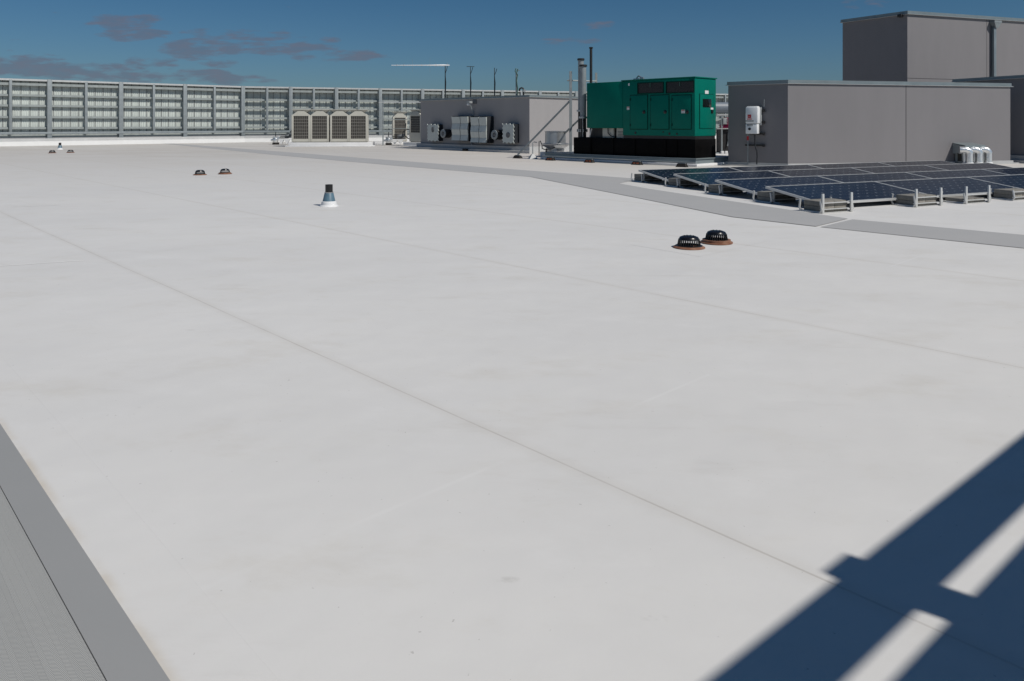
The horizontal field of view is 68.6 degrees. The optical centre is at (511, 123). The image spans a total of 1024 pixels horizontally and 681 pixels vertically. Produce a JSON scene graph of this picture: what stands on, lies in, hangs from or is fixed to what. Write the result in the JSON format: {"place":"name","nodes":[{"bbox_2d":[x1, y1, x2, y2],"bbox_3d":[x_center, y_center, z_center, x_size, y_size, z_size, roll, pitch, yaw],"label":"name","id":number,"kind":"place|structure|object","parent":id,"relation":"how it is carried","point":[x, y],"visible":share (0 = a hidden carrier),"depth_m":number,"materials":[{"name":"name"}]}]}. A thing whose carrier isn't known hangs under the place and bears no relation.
{"place":"outdoors","nodes":[
{"label":"outdoors","id":0,"kind":"place"},
{"bbox_2d":[0,135,1023,680],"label":"roof deck","id":1,"kind":"structure","parent":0,"point":[264,417],"depth_m":4.06,"materials":[{"name":"white plastic"}]},
{"bbox_2d":[0,488,105,680],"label":"walkway pad","id":2,"kind":"object","parent":1,"relation":"on","point":[41,638],"visible":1,"depth_m":2.38,"materials":[{"name":"grey rubber"}]},
{"bbox_2d":[0,424,169,680],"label":"walkway border","id":3,"kind":"object","parent":1,"relation":"on","point":[118,648],"visible":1,"depth_m":2.61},
{"bbox_2d":[0,136,244,145],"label":"roof parapet","id":4,"kind":"structure","parent":1,"relation":"on","point":[96,141],"depth_m":56.93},
{"bbox_2d":[0,78,242,137],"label":"screen fence","id":5,"kind":"object","parent":4,"relation":"on","point":[38,108],"visible":1,"depth_m":57.62,"materials":[{"name":"grey metal"}]},
{"bbox_2d":[175,171,246,177],"bbox_3d":[-9.395,1.599,23.541,3.151,0.001,1.851,0,0,40],"label":"roof patch","id":6,"kind":"object","parent":1,"relation":"on","point":[212,174],"visible":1,"depth_m":23.40,"materials":[{"name":"white plastic"}]},
{"bbox_2d":[193,170,206,174],"bbox_3d":[-9.646,1.519,23.188,0.410,0.154,0.410,0,0,0],"label":"roof drain","id":7,"kind":"object","parent":6,"relation":"on","point":[199,172],"visible":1,"depth_m":23.09,"materials":[{"name":"black plastic"}]},
{"bbox_2d":[218,169,231,173],"bbox_3d":[-9.039,1.512,23.622,0.424,0.164,0.424,0,0,33],"label":"roof drain","id":8,"kind":"object","parent":6,"relation":"on","point":[224,171],"visible":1,"depth_m":23.51,"materials":[{"name":"black metal"}]},
{"bbox_2d":[271,130,291,144],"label":"pipe cluster","id":9,"kind":"object","parent":1,"relation":"on","point":[275,139],"visible":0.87,"depth_m":56.01,"materials":[{"name":"metal"}]},
{"bbox_2d":[319,184,338,206],"bbox_3d":[-3.538,1.393,14.502,0.370,0.415,0.370,0,0,0],"label":"vent pipe","id":10,"kind":"object","parent":1,"relation":"on","point":[328,199],"visible":1,"depth_m":14.42,"materials":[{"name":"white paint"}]},
{"bbox_2d":[285,142,375,146],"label":"equipment curb","id":11,"kind":"structure","parent":1,"relation":"on","point":[330,144],"depth_m":51.01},
{"bbox_2d":[292,109,329,141],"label":"condensing unit","id":12,"kind":"object","parent":11,"relation":"on","point":[308,127],"visible":0.98,"depth_m":51.10,"materials":[{"name":"metal"}]},
{"bbox_2d":[330,109,368,141],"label":"condensing unit","id":13,"kind":"object","parent":11,"relation":"on","point":[346,127],"visible":1,"depth_m":51.34,"materials":[{"name":"metal"}]},
{"bbox_2d":[373,141,408,144],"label":"equipment curb","id":14,"kind":"structure","parent":1,"relation":"on","point":[378,143],"depth_m":56.20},
{"bbox_2d":[392,112,406,141],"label":"condensing unit","id":15,"kind":"object","parent":14,"relation":"on","point":[398,123],"visible":0.8,"depth_m":56.52,"materials":[{"name":"metal"}]},
{"bbox_2d":[384,123,408,144],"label":"pipe cluster","id":16,"kind":"object","parent":1,"relation":"on","point":[388,139],"visible":0.89,"depth_m":54.73,"materials":[{"name":"metal"}]},
{"bbox_2d":[379,100,420,144],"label":"pipe rack","id":17,"kind":"object","parent":1,"relation":"on","point":[383,110],"visible":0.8,"depth_m":53.97,"materials":[{"name":"grey metal"}]},
{"bbox_2d":[167,143,633,182],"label":"walkway","id":18,"kind":"structure","parent":1,"relation":"on","point":[528,173],"depth_m":27.05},
{"bbox_2d":[401,142,420,146],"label":"equipment curb","id":19,"kind":"structure","parent":1,"relation":"on","point":[406,144],"depth_m":51.38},
{"bbox_2d":[409,109,420,141],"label":"condensing unit","id":20,"kind":"object","parent":19,"relation":"on","point":[415,125],"visible":0.62,"depth_m":51.43,"materials":[{"name":"metal"}]},
{"bbox_2d":[244,135,715,141],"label":"roof parapet","id":21,"kind":"structure","parent":1,"relation":"on","point":[269,138],"depth_m":64.15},
{"bbox_2d":[243,86,727,135],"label":"screen fence","id":22,"kind":"object","parent":21,"relation":"on","point":[268,111],"visible":0.12,"depth_m":67.05,"materials":[{"name":"grey metal"}]},
{"bbox_2d":[408,95,589,153],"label":"plant room","id":23,"kind":"object","parent":1,"relation":"on","point":[531,115],"visible":0.63,"depth_m":42.17,"materials":[{"name":"grey metal"}]},
{"bbox_2d":[391,59,449,97],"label":"antenna mast","id":24,"kind":"object","parent":23,"relation":"on","point":[412,65],"visible":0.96,"depth_m":47.98,"materials":[{"name":"white metal"}]},
{"bbox_2d":[427,124,442,141],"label":"access box","id":25,"kind":"object","parent":23,"relation":"attached to","point":[433,131],"visible":1,"depth_m":45.73,"materials":[{"name":"metal"}]},
{"bbox_2d":[440,129,451,137],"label":"round duct","id":26,"kind":"object","parent":23,"relation":"attached to","point":[445,133],"visible":1,"depth_m":44.98,"materials":[{"name":"silver metal"}]},
{"bbox_2d":[451,116,470,140],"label":"wall cabinet","id":27,"kind":"object","parent":23,"relation":"attached to","point":[461,127],"depth_m":43.73,"materials":[{"name":"metal"}]},
{"bbox_2d":[451,117,459,140],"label":"door","id":28,"kind":"structure","parent":27,"relation":"in","point":[455,128],"depth_m":44.08,"materials":[{"name":"metal"}]},
{"bbox_2d":[460,117,467,140],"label":"door","id":29,"kind":"structure","parent":27,"relation":"in","point":[464,120],"depth_m":43.53,"materials":[{"name":"metal"}]},
{"bbox_2d":[467,66,473,96],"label":"antenna mast","id":30,"kind":"object","parent":23,"relation":"on","point":[470,78],"visible":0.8,"depth_m":46.97,"materials":[{"name":"grey metal"}]},
{"bbox_2d":[467,99,476,114],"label":"wall lamp","id":31,"kind":"object","parent":23,"relation":"attached to","point":[474,102],"visible":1,"depth_m":43.47,"materials":[{"name":"grey metal"}]},
{"bbox_2d":[470,116,493,142],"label":"wall cabinet","id":32,"kind":"object","parent":23,"relation":"attached to","point":[482,129],"depth_m":42.32,"materials":[{"name":"metal"}]},
{"bbox_2d":[470,117,478,142],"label":"door","id":33,"kind":"structure","parent":32,"relation":"in","point":[474,131],"depth_m":42.72,"materials":[{"name":"metal"}]},
{"bbox_2d":[479,117,486,142],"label":"door","id":34,"kind":"structure","parent":32,"relation":"in","point":[482,120],"depth_m":42.21,"materials":[{"name":"metal"}]},
{"bbox_2d":[494,68,496,95],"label":"antenna mast","id":35,"kind":"object","parent":23,"relation":"on","point":[494,80],"visible":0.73,"depth_m":45.97,"materials":[{"name":"grey metal"}]},
{"bbox_2d":[491,130,502,139],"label":"round duct","id":36,"kind":"object","parent":23,"relation":"attached to","point":[496,134],"visible":0.96,"depth_m":41.58,"materials":[{"name":"silver metal"}]},
{"bbox_2d":[502,124,518,142],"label":"access box","id":37,"kind":"object","parent":23,"relation":"attached to","point":[510,132],"visible":1,"depth_m":40.79,"materials":[{"name":"metal"}]},
{"bbox_2d":[515,68,519,94],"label":"antenna mast","id":38,"kind":"object","parent":23,"relation":"on","point":[517,70],"visible":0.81,"depth_m":44.43,"materials":[{"name":"grey metal"}]},
{"bbox_2d":[527,142,537,158],"bbox_3d":[0.934,1.211,33.708,0.402,0.777,0.360,0,0,-17],"label":"roof boot","id":39,"kind":"object","parent":1,"relation":"on","point":[532,156],"visible":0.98,"depth_m":33.63,"materials":[{"name":"grey paint"}]},
{"bbox_2d":[546,157,555,160],"bbox_3d":[1.654,1.522,32.215,0.420,0.155,0.220,0,0,40],"label":"pipe support","id":40,"kind":"object","parent":1,"relation":"on","point":[550,158],"visible":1,"depth_m":32.14,"materials":[{"name":"rubber"}]},
{"bbox_2d":[539,131,568,156],"bbox_3d":[1.982,0.985,35.808,1.320,1.230,1.579,0,0,-43],"label":"exhaust fan","id":41,"kind":"object","parent":1,"relation":"on","point":[555,141],"visible":0.9,"depth_m":35.30,"materials":[{"name":"metal"}]},
{"bbox_2d":[517,71,596,154],"bbox_3d":[2.413,-0.433,36.026,3.792,3.890,3.580,0,0,32],"label":"stack frame","id":42,"kind":"object","parent":1,"relation":"on","point":[569,102],"visible":0.61,"depth_m":34.24,"materials":[{"name":"grey metal"}]},
{"bbox_2d":[584,159,594,162],"bbox_3d":[3.147,1.522,30.457,0.420,0.155,0.220,0,0,40],"label":"pipe support","id":43,"kind":"object","parent":1,"relation":"on","point":[589,161],"visible":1,"depth_m":30.38,"materials":[{"name":"rubber"}]},
{"bbox_2d":[540,151,727,166],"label":"equipment curb","id":44,"kind":"structure","parent":1,"relation":"on","point":[715,161],"depth_m":29.32,"materials":[{"name":"grey concrete"}]},
{"bbox_2d":[574,58,716,157],"bbox_3d":[5.168,-0.763,30.537,1.565,4.123,6.291,0,0,-43],"label":"generator","id":45,"kind":"object","parent":44,"relation":"on","point":[663,117],"visible":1,"depth_m":29.32,"materials":[{"name":"green metal"}]},
{"bbox_2d":[589,47,592,82],"bbox_3d":[3.550,-1.067,33.700,0.180,4.735,0.175,0,0,0],"label":"vent pole","id":46,"kind":"object","parent":45,"relation":"on","point":[590,48],"visible":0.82,"depth_m":33.64,"materials":[{"name":"black metal"}]},
{"bbox_2d":[630,94,647,129],"bbox_3d":[4.997,-0.442,29.642,0.076,1.382,0.885,0,0,-43],"label":"door","id":47,"kind":"structure","parent":45,"relation":"in","point":[638,103],"depth_m":29.61,"materials":[{"name":"green metal"}]},
{"bbox_2d":[650,94,669,129],"bbox_3d":[5.678,-0.431,28.922,0.076,1.350,0.894,0,0,-43],"label":"door","id":48,"kind":"structure","parent":45,"relation":"in","point":[659,104],"depth_m":28.88,"materials":[{"name":"green metal"}]},
{"bbox_2d":[671,94,691,129],"bbox_3d":[6.355,-0.420,28.207,0.076,1.318,0.889,0,0,-43],"label":"door","id":49,"kind":"structure","parent":45,"relation":"in","point":[680,121],"depth_m":28.19,"materials":[{"name":"green metal"}]},
{"bbox_2d":[699,94,712,128],"bbox_3d":[7.358,-0.448,28.304,0.984,1.320,0.055,0,0,-43],"label":"end door","id":50,"kind":"structure","parent":45,"relation":"in","point":[705,100],"depth_m":28.29,"materials":[{"name":"green metal"}]},
{"bbox_2d":[631,161,642,164],"bbox_3d":[4.808,1.522,28.846,0.420,0.155,0.220,0,0,40],"label":"pipe support","id":51,"kind":"object","parent":1,"relation":"on","point":[636,163],"visible":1,"depth_m":28.77,"materials":[{"name":"rubber"}]},
{"bbox_2d":[631,173,664,181],"bbox_3d":[3.761,1.492,20.669,0.810,0.232,0.550,0,0,-25],"label":"ballast tray","id":52,"kind":"object","parent":1,"relation":"on","point":[639,178],"visible":0.59,"depth_m":20.48,"materials":[{"name":"metal"}]},
{"bbox_2d":[676,163,687,166],"bbox_3d":[6.210,1.522,27.397,0.420,0.155,0.220,0,0,40],"label":"pipe support","id":53,"kind":"object","parent":1,"relation":"on","point":[681,165],"visible":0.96,"depth_m":27.32,"materials":[{"name":"rubber"}]},
{"bbox_2d":[544,156,695,162],"bbox_3d":[3.975,1.425,29.844,0.040,0.040,7.755,0,0,-43],"label":"conduit run","id":54,"kind":"object","parent":53,"relation":"on","point":[621,159],"visible":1,"depth_m":29.47,"materials":[{"name":"silver metal"}]},
{"bbox_2d":[665,177,702,186],"bbox_3d":[4.365,1.492,19.053,0.810,0.232,0.550,0,0,-25],"label":"ballast tray","id":55,"kind":"object","parent":1,"relation":"on","point":[673,182],"visible":0.7,"depth_m":18.89,"materials":[{"name":"metal"}]},
{"bbox_2d":[638,167,739,182],"bbox_3d":[5.131,1.432,20.427,3.080,0.335,1.406,0,0,-25],"label":"photovoltaic module","id":56,"kind":"object","parent":1,"relation":"on","point":[662,174],"visible":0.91,"depth_m":20.56,"materials":[{"name":"blue glass"}]},
{"bbox_2d":[535,177,847,225],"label":"walkway","id":57,"kind":"structure","parent":1,"relation":"on","point":[736,209],"depth_m":14.52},
{"bbox_2d":[632,236,765,256],"bbox_3d":[2.575,1.599,9.946,1.680,0.001,1.122,0,0,-38],"label":"roof patch","id":58,"kind":"object","parent":1,"relation":"on","point":[667,245],"visible":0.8,"depth_m":9.73,"materials":[{"name":"white plastic"}]},
{"bbox_2d":[673,235,704,249],"bbox_3d":[2.275,1.519,9.639,0.410,0.154,0.410,0,0,0],"label":"roof drain","id":59,"kind":"object","parent":58,"relation":"on","point":[688,245],"visible":1,"depth_m":9.54,"materials":[{"name":"black plastic"}]},
{"bbox_2d":[700,230,732,244],"bbox_3d":[2.732,1.512,10.021,0.424,0.164,0.424,0,0,-17],"label":"roof drain","id":60,"kind":"object","parent":58,"relation":"on","point":[710,238],"visible":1,"depth_m":9.92,"materials":[{"name":"black plastic"}]},
{"bbox_2d":[716,102,727,155],"bbox_3d":[10.403,0.289,36.620,2.900,2.622,1.400,0,0,-8],"label":"pump skid","id":61,"kind":"object","parent":1,"relation":"on","point":[722,138],"visible":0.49,"depth_m":36.21,"materials":[{"name":"silver metal"}]},
{"bbox_2d":[704,184,746,194],"bbox_3d":[4.864,1.492,17.058,0.810,0.232,0.550,0,0,-25],"label":"ballast tray","id":62,"kind":"object","parent":1,"relation":"on","point":[714,189],"visible":0.78,"depth_m":16.90,"materials":[{"name":"metal"}]},
{"bbox_2d":[673,170,789,187],"bbox_3d":[5.736,1.432,18.811,3.080,0.335,1.406,0,0,-25],"label":"photovoltaic module","id":63,"kind":"object","parent":1,"relation":"on","point":[707,179],"visible":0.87,"depth_m":18.91,"materials":[{"name":"blue glass"}]},
{"bbox_2d":[752,190,798,202],"bbox_3d":[5.409,1.492,15.325,0.810,0.232,0.550,0,0,-25],"label":"ballast tray","id":64,"kind":"object","parent":1,"relation":"on","point":[764,196],"visible":0.84,"depth_m":15.17,"materials":[{"name":"metal"}]},
{"bbox_2d":[729,164,822,170],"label":"photovoltaic module","id":65,"kind":"object","parent":1,"relation":"on","point":[767,168],"visible":0.36,"depth_m":22.07,"materials":[{"name":"blue glass"}]},
{"bbox_2d":[715,176,842,195],"bbox_3d":[6.235,1.432,16.816,3.080,0.335,1.406,0,0,-25],"label":"photovoltaic module","id":66,"kind":"object","parent":1,"relation":"on","point":[749,185],"visible":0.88,"depth_m":16.91,"materials":[{"name":"blue glass"}]},
{"bbox_2d":[768,168,870,176],"bbox_3d":[8.542,1.385,20.129,3.080,0.240,1.406,0,0,-25],"label":"photovoltaic module","id":67,"kind":"object","parent":1,"relation":"on","point":[816,172],"visible":0.46,"depth_m":20.37,"materials":[{"name":"blue glass"}]},
{"bbox_2d":[798,192,853,212],"bbox_3d":[5.719,1.429,13.662,0.810,0.358,0.550,0,0,-25],"label":"ballast tray","id":68,"kind":"object","parent":1,"relation":"on","point":[826,205],"visible":1,"depth_m":13.53,"materials":[{"name":"concrete"}]},
{"bbox_2d":[765,181,923,203],"bbox_3d":[6.780,1.432,15.083,3.080,0.335,1.406,0,0,-25],"label":"photovoltaic module","id":69,"kind":"object","parent":1,"relation":"on","point":[870,191],"visible":0.91,"depth_m":15.01,"materials":[{"name":"blue glass"}]},
{"bbox_2d":[807,162,891,167],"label":"photovoltaic module","id":70,"kind":"object","parent":1,"relation":"on","point":[850,165],"visible":0.38,"depth_m":23.39,"materials":[{"name":"blue glass"}]},
{"bbox_2d":[722,80,1018,165],"bbox_3d":[13.980,0.010,29.150,11.908,3.180,2.073,0,0,-14],"label":"plant room","id":71,"kind":"object","parent":1,"relation":"on","point":[821,122],"visible":0.78,"depth_m":28.23,"materials":[{"name":"paint"}]},
{"bbox_2d":[745,99,764,163],"bbox_3d":[8.948,0.318,27.797,0.748,2.407,0.464,0,0,39],"label":"solar inverter","id":72,"kind":"object","parent":71,"relation":"attached to","point":[754,121],"visible":1,"depth_m":27.66,"materials":[{"name":"grey paint"}]},
{"bbox_2d":[819,172,930,182],"bbox_3d":[9.041,1.385,18.134,3.080,0.240,1.406,0,0,-25],"label":"photovoltaic module","id":73,"kind":"object","parent":1,"relation":"on","point":[873,177],"visible":0.48,"depth_m":18.38,"materials":[{"name":"blue glass"}]},
{"bbox_2d":[851,165,944,172],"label":"photovoltaic module","id":74,"kind":"object","parent":1,"relation":"on","point":[893,169],"visible":0.42,"depth_m":21.69,"materials":[{"name":"blue glass"}]},
{"bbox_2d":[891,188,942,206],"bbox_3d":[7.907,1.429,14.652,0.810,0.358,0.550,0,0,-25],"label":"ballast tray","id":75,"kind":"object","parent":1,"relation":"on","point":[917,199],"visible":1,"depth_m":14.51,"materials":[{"name":"metal"}]},
{"bbox_2d":[878,160,956,165],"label":"photovoltaic module","id":76,"kind":"object","parent":1,"relation":"on","point":[907,163],"visible":0.41,"depth_m":24.71,"materials":[{"name":"glass"}]},
{"bbox_2d":[822,219,1023,247],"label":"walkway","id":77,"kind":"structure","parent":1,"relation":"on","point":[990,238],"depth_m":10.94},
{"bbox_2d":[840,11,1023,81],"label":"plant room","id":78,"kind":"object","parent":1,"relation":"on","point":[914,46],"visible":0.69,"depth_m":41.06,"materials":[{"name":"paint"}]},
{"bbox_2d":[989,20,1001,76],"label":"downspout","id":79,"kind":"object","parent":78,"relation":"attached to","point":[995,24],"visible":0.57,"depth_m":41.65,"materials":[{"name":"grey metal"}]},
{"bbox_2d":[905,169,1007,177],"bbox_3d":[11.847,1.385,19.451,3.080,0.240,1.406,0,0,-25],"label":"photovoltaic module","id":80,"kind":"object","parent":1,"relation":"on","point":[955,173],"visible":0.61,"depth_m":19.71,"materials":[{"name":"blue glass"}]},
{"bbox_2d":[958,151,965,163],"bbox_3d":[17.204,1.310,28.593,0.302,0.580,0.204,0,0,20],"label":"insulated pipe","id":81,"kind":"object","parent":1,"relation":"on","point":[964,158],"visible":0.6,"depth_m":28.52,"materials":[{"name":"metal"}]},
{"bbox_2d":[959,147,972,162],"bbox_3d":[17.230,1.242,28.402,0.510,0.716,0.345,0,0,20],"label":"insulated pipe","id":82,"kind":"object","parent":1,"relation":"on","point":[968,151],"visible":0.71,"depth_m":28.30,"materials":[{"name":"metal"}]},
{"bbox_2d":[942,185,990,203],"bbox_3d":[9.206,1.429,15.227,0.810,0.358,0.550,0,0,-25],"label":"ballast tray","id":83,"kind":"object","parent":1,"relation":"on","point":[965,198],"visible":0.94,"depth_m":15.07,"materials":[{"name":"metal"}]},
{"bbox_2d":[874,177,1015,197],"bbox_3d":[9.586,1.385,16.401,3.080,0.240,1.406,0,0,-25],"label":"photovoltaic module","id":84,"kind":"object","parent":83,"relation":"on","point":[953,187],"visible":0.65,"depth_m":16.37,"materials":[{"name":"blue glass"}]},
{"bbox_2d":[925,163,1012,169],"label":"photovoltaic module","id":85,"kind":"object","parent":1,"relation":"on","point":[966,166],"visible":0.56,"depth_m":23.03,"materials":[{"name":"blue glass"}]},
{"bbox_2d":[953,143,984,162],"bbox_3d":[17.548,1.177,28.805,0.933,0.846,0.600,0,0,-14],"label":"pipe hood","id":86,"kind":"object","parent":1,"relation":"on","point":[958,156],"visible":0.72,"depth_m":28.85,"materials":[{"name":"silver metal"}]},
{"bbox_2d":[969,147,982,162],"bbox_3d":[17.667,1.242,28.511,0.510,0.716,0.345,0,0,20],"label":"insulated pipe","id":87,"kind":"object","parent":1,"relation":"on","point":[978,151],"visible":0.7,"depth_m":28.39,"materials":[{"name":"metal"}]},
{"bbox_2d":[979,146,992,163],"bbox_3d":[18.084,1.242,28.615,0.510,0.716,0.345,0,0,20],"label":"insulated pipe","id":88,"kind":"object","parent":1,"relation":"on","point":[987,151],"visible":0.63,"depth_m":28.50,"materials":[{"name":"metal"}]},
{"bbox_2d":[952,75,1023,162],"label":"plant room","id":89,"kind":"object","parent":1,"relation":"on","point":[1017,121],"visible":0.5,"depth_m":30.52,"materials":[{"name":"paint"}]},
{"bbox_2d":[968,174,1023,188],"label":"photovoltaic module","id":90,"kind":"object","parent":1,"relation":"on","point":[1016,180],"visible":0.7,"depth_m":17.61,"materials":[{"name":"blue glass"}]},
{"bbox_2d":[983,167,1023,174],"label":"photovoltaic module","id":91,"kind":"object","parent":1,"relation":"on","point":[1014,171],"visible":0.75,"depth_m":20.74,"materials":[{"name":"blue glass"}]},
{"bbox_2d":[990,187,1023,200],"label":"ballast tray","id":92,"kind":"object","parent":1,"relation":"on","point":[1011,194],"visible":0.94,"depth_m":15.67,"materials":[{"name":"metal"}]},
{"bbox_2d":[0,0,1023,93],"label":"sky","id":93,"kind":"structure","parent":0,"point":[266,43],"materials":[{"name":"blue"}]}
]}

